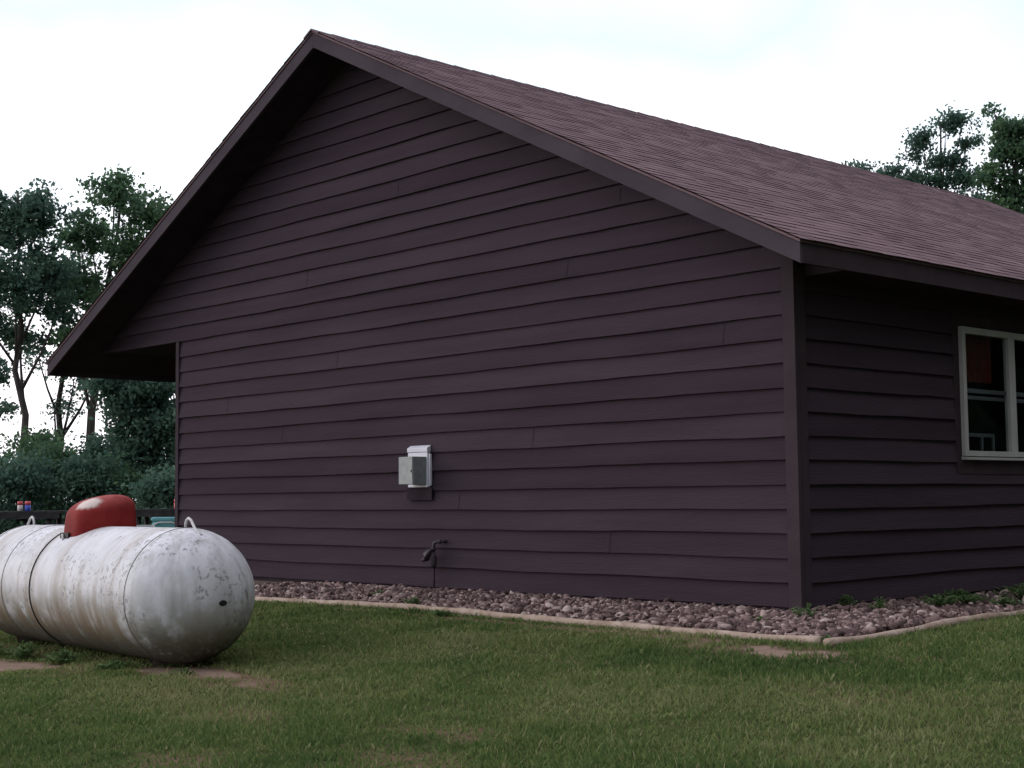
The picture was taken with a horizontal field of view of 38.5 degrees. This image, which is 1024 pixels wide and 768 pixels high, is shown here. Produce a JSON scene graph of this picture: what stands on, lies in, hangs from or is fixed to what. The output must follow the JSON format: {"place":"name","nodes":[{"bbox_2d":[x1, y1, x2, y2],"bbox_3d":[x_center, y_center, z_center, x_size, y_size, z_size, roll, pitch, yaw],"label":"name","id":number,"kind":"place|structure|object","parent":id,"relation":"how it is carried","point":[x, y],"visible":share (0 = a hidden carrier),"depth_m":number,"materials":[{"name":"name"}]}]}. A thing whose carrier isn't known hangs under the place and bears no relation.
{"place":"outdoors","nodes":[
{"label":"outdoors","id":0,"kind":"place"},
{"bbox_2d":[137,525,154,526],"bbox_3d":[-5.906,2.552,23.339,0.382,0.600,0.403,-1,-4,0],"label":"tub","id":1,"kind":"object","parent":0,"point":[145,525],"visible":0.1,"depth_m":23.22,"materials":[{"name":"white plastic"}]},
{"bbox_2d":[0,505,1023,767],"bbox_3d":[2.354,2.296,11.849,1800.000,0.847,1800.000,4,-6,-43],"label":"ground","id":2,"kind":"structure","parent":0,"point":[236,675],"depth_m":8.15,"materials":[{"name":"green plant"}]},
{"bbox_2d":[0,257,32,424],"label":"tree","id":3,"kind":"object","parent":2,"relation":"on","point":[6,406],"visible":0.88,"depth_m":35.90,"materials":[{"name":"green plant"}]},
{"bbox_2d":[0,431,34,470],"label":"bush","id":4,"kind":"object","parent":2,"relation":"on","point":[9,453],"visible":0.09,"depth_m":31.11,"materials":[{"name":"green plant"}]},
{"bbox_2d":[6,640,37,658],"bbox_3d":[-3.771,2.046,11.309,0.262,0.136,0.321,4,-6,-43],"label":"weed","id":5,"kind":"object","parent":2,"relation":"on","point":[22,650],"visible":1,"depth_m":11.28,"materials":[{"name":"green plant"}]},
{"bbox_2d":[0,511,67,534],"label":"picnic table","id":6,"kind":"object","parent":2,"relation":"on","point":[24,516],"visible":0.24,"depth_m":24.62,"materials":[{"name":"brown wood"}]},
{"bbox_2d":[17,501,22,510],"bbox_3d":[-8.347,2.075,24.849,0.087,0.165,0.087,4,-6,-43],"label":"drink can","id":7,"kind":"object","parent":6,"relation":"on","point":[19,505],"visible":0.98,"depth_m":24.82,"materials":[{"name":"white metal"}]},
{"bbox_2d":[25,501,30,510],"bbox_3d":[-8.216,2.074,24.849,0.097,0.165,0.097,4,-6,-43],"label":"drink can","id":8,"kind":"object","parent":6,"relation":"on","point":[27,505],"visible":0.98,"depth_m":24.81,"materials":[{"name":"blue metal"}]},
{"bbox_2d":[0,446,68,532],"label":"bush","id":9,"kind":"object","parent":2,"relation":"on","point":[19,477],"visible":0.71,"depth_m":29.70,"materials":[{"name":"green plant"}]},
{"bbox_2d":[2,420,82,508],"bbox_3d":[-10.654,2.418,32.857,1.832,3.199,2.033,4,-6,-43],"label":"bush","id":10,"kind":"object","parent":2,"relation":"on","point":[40,437],"visible":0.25,"depth_m":32.69,"materials":[{"name":"green plant"}]},
{"bbox_2d":[1,430,95,524],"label":"bush","id":11,"kind":"object","parent":2,"relation":"on","point":[57,453],"visible":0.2,"depth_m":31.27,"materials":[{"name":"green plant"}]},
{"bbox_2d":[5,251,93,449],"bbox_3d":[-11.597,0.334,37.698,2.447,7.586,2.677,4,-6,-43],"label":"tree","id":12,"kind":"object","parent":2,"relation":"on","point":[57,406],"visible":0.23,"depth_m":37.96,"materials":[{"name":"green plant"}]},
{"bbox_2d":[0,178,106,456],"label":"tree","id":13,"kind":"object","parent":2,"relation":"on","point":[32,222],"visible":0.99,"depth_m":33.88,"materials":[{"name":"green plant"}]},
{"bbox_2d":[40,649,84,664],"bbox_3d":[-3.321,2.008,10.752,0.296,0.122,0.299,-1,-5,9],"label":"weed","id":14,"kind":"object","parent":2,"relation":"on","point":[64,656],"visible":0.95,"depth_m":10.73,"materials":[{"name":"green plant"}]},
{"bbox_2d":[32,448,132,524],"bbox_3d":[-8.915,2.576,30.380,2.207,2.563,2.290,0,-4,-8],"label":"bush","id":15,"kind":"object","parent":2,"relation":"on","point":[74,488],"visible":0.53,"depth_m":30.16,"materials":[{"name":"green plant"}]},
{"bbox_2d":[65,420,124,472],"bbox_3d":[-9.296,2.358,32.926,2.270,3.187,2.474,4,-6,-43],"label":"bush","id":16,"kind":"object","parent":2,"relation":"on","point":[94,442],"visible":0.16,"depth_m":32.66,"materials":[{"name":"green plant"}]},
{"bbox_2d":[31,163,173,454],"bbox_3d":[-9.435,-0.709,35.614,3.932,9.320,3.761,-2,-5,21],"label":"tree","id":17,"kind":"object","parent":2,"relation":"on","point":[118,194],"visible":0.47,"depth_m":35.33,"materials":[{"name":"green plant"}]},
{"bbox_2d":[67,450,157,505],"bbox_3d":[-8.462,2.555,30.926,2.140,2.592,2.175,4,-6,-43],"label":"bush","id":18,"kind":"object","parent":2,"relation":"on","point":[116,477],"visible":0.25,"depth_m":30.68,"materials":[{"name":"green plant"}]},
{"bbox_2d":[94,659,135,669],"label":"weed","id":19,"kind":"object","parent":2,"relation":"on","point":[112,665],"visible":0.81,"depth_m":10.26,"materials":[{"name":"green plant"}]},
{"bbox_2d":[77,378,175,508],"bbox_3d":[-7.981,1.239,31.870,2.820,4.826,2.577,4,-6,-43],"label":"tree","id":20,"kind":"object","parent":2,"relation":"on","point":[142,413],"visible":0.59,"depth_m":31.61,"materials":[{"name":"green plant"}]},
{"bbox_2d":[0,495,254,666],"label":"propane tank","id":21,"kind":"object","parent":2,"relation":"on","point":[104,573],"visible":1,"depth_m":10.33,"materials":[{"name":"metal"}]},
{"bbox_2d":[105,458,174,524],"bbox_3d":[-6.772,2.458,28.894,2.869,2.226,1.967,4,-6,-43],"label":"bush","id":22,"kind":"object","parent":2,"relation":"on","point":[157,491],"visible":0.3,"depth_m":28.70,"materials":[{"name":"green plant"}]},
{"bbox_2d":[136,509,174,524],"bbox_3d":[-5.478,2.601,25.462,2.496,0.868,1.440,-1,-4,0],"label":"picnic table","id":23,"kind":"object","parent":2,"relation":"on","point":[144,513],"visible":0.06,"depth_m":25.13,"materials":[{"name":"brown wood"}]},
{"bbox_2d":[151,517,174,527],"bbox_3d":[-5.782,2.358,24.567,0.530,0.250,0.288,-1,-4,0],"label":"cooler","id":24,"kind":"object","parent":23,"relation":"on","point":[163,521],"visible":0.49,"depth_m":24.46,"materials":[{"name":"teal plastic"}]},
{"bbox_2d":[171,667,194,675],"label":"weed","id":25,"kind":"object","parent":2,"relation":"on","point":[181,671],"visible":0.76,"depth_m":9.84,"materials":[{"name":"green plant"}]},
{"bbox_2d":[431,609,449,616],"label":"weed","id":26,"kind":"object","parent":2,"relation":"on","point":[439,612],"visible":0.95,"depth_m":12.65,"materials":[{"name":"green plant"}]},
{"bbox_2d":[45,29,1023,609],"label":"house","id":27,"kind":"structure","parent":2,"relation":"on","point":[587,347],"depth_m":14.49,"materials":[{"name":"purple"}]},
{"bbox_2d":[399,456,425,484],"bbox_3d":[-1.044,0.908,15.336,0.195,0.290,0.230,4,-6,-43],"label":"junction box","id":28,"kind":"object","parent":27,"relation":"attached to","point":[412,470],"visible":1,"depth_m":15.26,"materials":[{"name":"grey metal"}]},
{"bbox_2d":[399,457,412,484],"bbox_3d":[-1.108,0.904,15.277,0.010,0.286,0.226,4,-6,-43],"label":"door","id":29,"kind":"structure","parent":28,"relation":"in","point":[405,463],"depth_m":15.27,"materials":[{"name":"grey metal"}]},
{"bbox_2d":[407,445,431,487],"bbox_3d":[-0.975,0.869,15.435,0.052,0.441,0.354,4,-6,-43],"label":"utility box","id":30,"kind":"object","parent":27,"relation":"attached to","point":[422,451],"visible":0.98,"depth_m":15.35,"materials":[{"name":"white plastic"}]},
{"bbox_2d":[407,488,432,499],"bbox_3d":[-0.973,1.158,15.429,0.014,0.128,0.410,4,-6,-43],"label":"backing board","id":31,"kind":"object","parent":27,"relation":"attached to","point":[419,493],"visible":1,"depth_m":15.41,"materials":[{"name":"brown wood"}]},
{"bbox_2d":[421,539,446,588],"bbox_3d":[-0.804,1.899,15.093,0.274,0.595,0.150,-2,-5,22],"label":"gas regulator","id":32,"kind":"object","parent":27,"relation":"attached to","point":[430,555],"visible":0.98,"depth_m":15.08,"materials":[{"name":"grey metal"}]},
{"bbox_2d":[965,334,991,383],"bbox_3d":[4.423,-0.279,14.146,0.720,0.520,0.040,4,-6,-43],"label":"drape","id":33,"kind":"object","parent":27,"relation":"hanging from","point":[978,360],"visible":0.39,"depth_m":14.24,"materials":[{"name":"red fabric"}]},
{"bbox_2d":[969,433,994,450],"bbox_3d":[4.435,0.768,14.130,0.890,0.590,0.025,4,-6,-43],"label":"chair back","id":34,"kind":"object","parent":27,"relation":"in","point":[982,435],"visible":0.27,"depth_m":14.29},
{"bbox_2d":[958,326,1023,460],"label":"window","id":35,"kind":"structure","parent":27,"relation":"in","point":[1010,393],"depth_m":14.21,"materials":[{"name":"plastic"}]},
{"bbox_2d":[255,596,823,644],"bbox_3d":[-2.842,2.216,15.181,0.267,0.107,14.473,4,-6,-44],"label":"edging log","id":36,"kind":"object","parent":2,"relation":"on","point":[565,620],"visible":0.51,"depth_m":11.80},
{"bbox_2d":[254,580,1023,638],"bbox_3d":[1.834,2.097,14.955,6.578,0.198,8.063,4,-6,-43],"label":"gravel","id":37,"kind":"structure","parent":2,"relation":"on","point":[857,619],"depth_m":11.96,"materials":[{"name":"gravel"}]},
{"bbox_2d":[402,596,428,603],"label":"weed","id":38,"kind":"object","parent":37,"relation":"on","point":[415,600],"visible":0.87,"depth_m":13.43,"materials":[{"name":"green plant"}]},
{"bbox_2d":[791,603,823,616],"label":"weed","id":39,"kind":"object","parent":37,"relation":"on","point":[802,611],"visible":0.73,"depth_m":11.10,"materials":[{"name":"green plant"}]},
{"bbox_2d":[837,594,858,605],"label":"weed","id":40,"kind":"object","parent":37,"relation":"on","point":[849,601],"visible":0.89,"depth_m":12.15,"materials":[{"name":"green plant"}]},
{"bbox_2d":[869,596,892,608],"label":"weed","id":41,"kind":"object","parent":37,"relation":"on","point":[880,604],"visible":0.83,"depth_m":11.67,"materials":[{"name":"green plant"}]},
{"bbox_2d":[919,593,960,605],"bbox_3d":[3.524,1.785,12.086,0.365,0.119,0.354,4,-6,-43],"label":"weed","id":42,"kind":"object","parent":37,"relation":"on","point":[940,600],"visible":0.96,"depth_m":12.05,"materials":[{"name":"green plant"}]},
{"bbox_2d":[935,587,977,597],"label":"weed","id":43,"kind":"object","parent":37,"relation":"on","point":[957,594],"visible":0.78,"depth_m":13.03,"materials":[{"name":"green plant"}]},
{"bbox_2d":[944,594,990,603],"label":"weed","id":44,"kind":"object","parent":37,"relation":"on","point":[970,598],"visible":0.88,"depth_m":12.47,"materials":[{"name":"green plant"}]},
{"bbox_2d":[988,596,1022,606],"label":"weed","id":45,"kind":"object","parent":37,"relation":"on","point":[1003,600],"visible":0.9,"depth_m":12.01,"materials":[{"name":"green plant"}]},
{"bbox_2d":[993,583,1023,598],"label":"weed","id":46,"kind":"object","parent":37,"relation":"on","point":[1019,591],"visible":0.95,"depth_m":12.81,"materials":[{"name":"green plant"}]},
{"bbox_2d":[841,100,998,201],"bbox_3d":[11.097,-1.801,40.105,4.495,11.746,3.247,-1,-5,11],"label":"tree","id":47,"kind":"object","parent":2,"relation":"on","point":[920,141],"visible":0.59,"depth_m":39.86,"materials":[{"name":"green plant"}]},
{"bbox_2d":[823,609,1023,646],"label":"edging log","id":48,"kind":"object","parent":2,"relation":"on","point":[897,632],"visible":0.52,"depth_m":10.53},
{"bbox_2d":[967,101,1023,213],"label":"tree","id":49,"kind":"object","parent":2,"relation":"on","point":[1007,142],"visible":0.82,"depth_m":37.79,"materials":[{"name":"green plant"}]},
{"bbox_2d":[0,0,1023,500],"label":"sky","id":50,"kind":"structure","parent":0,"point":[153,88],"materials":[{"name":"white"}]}
]}

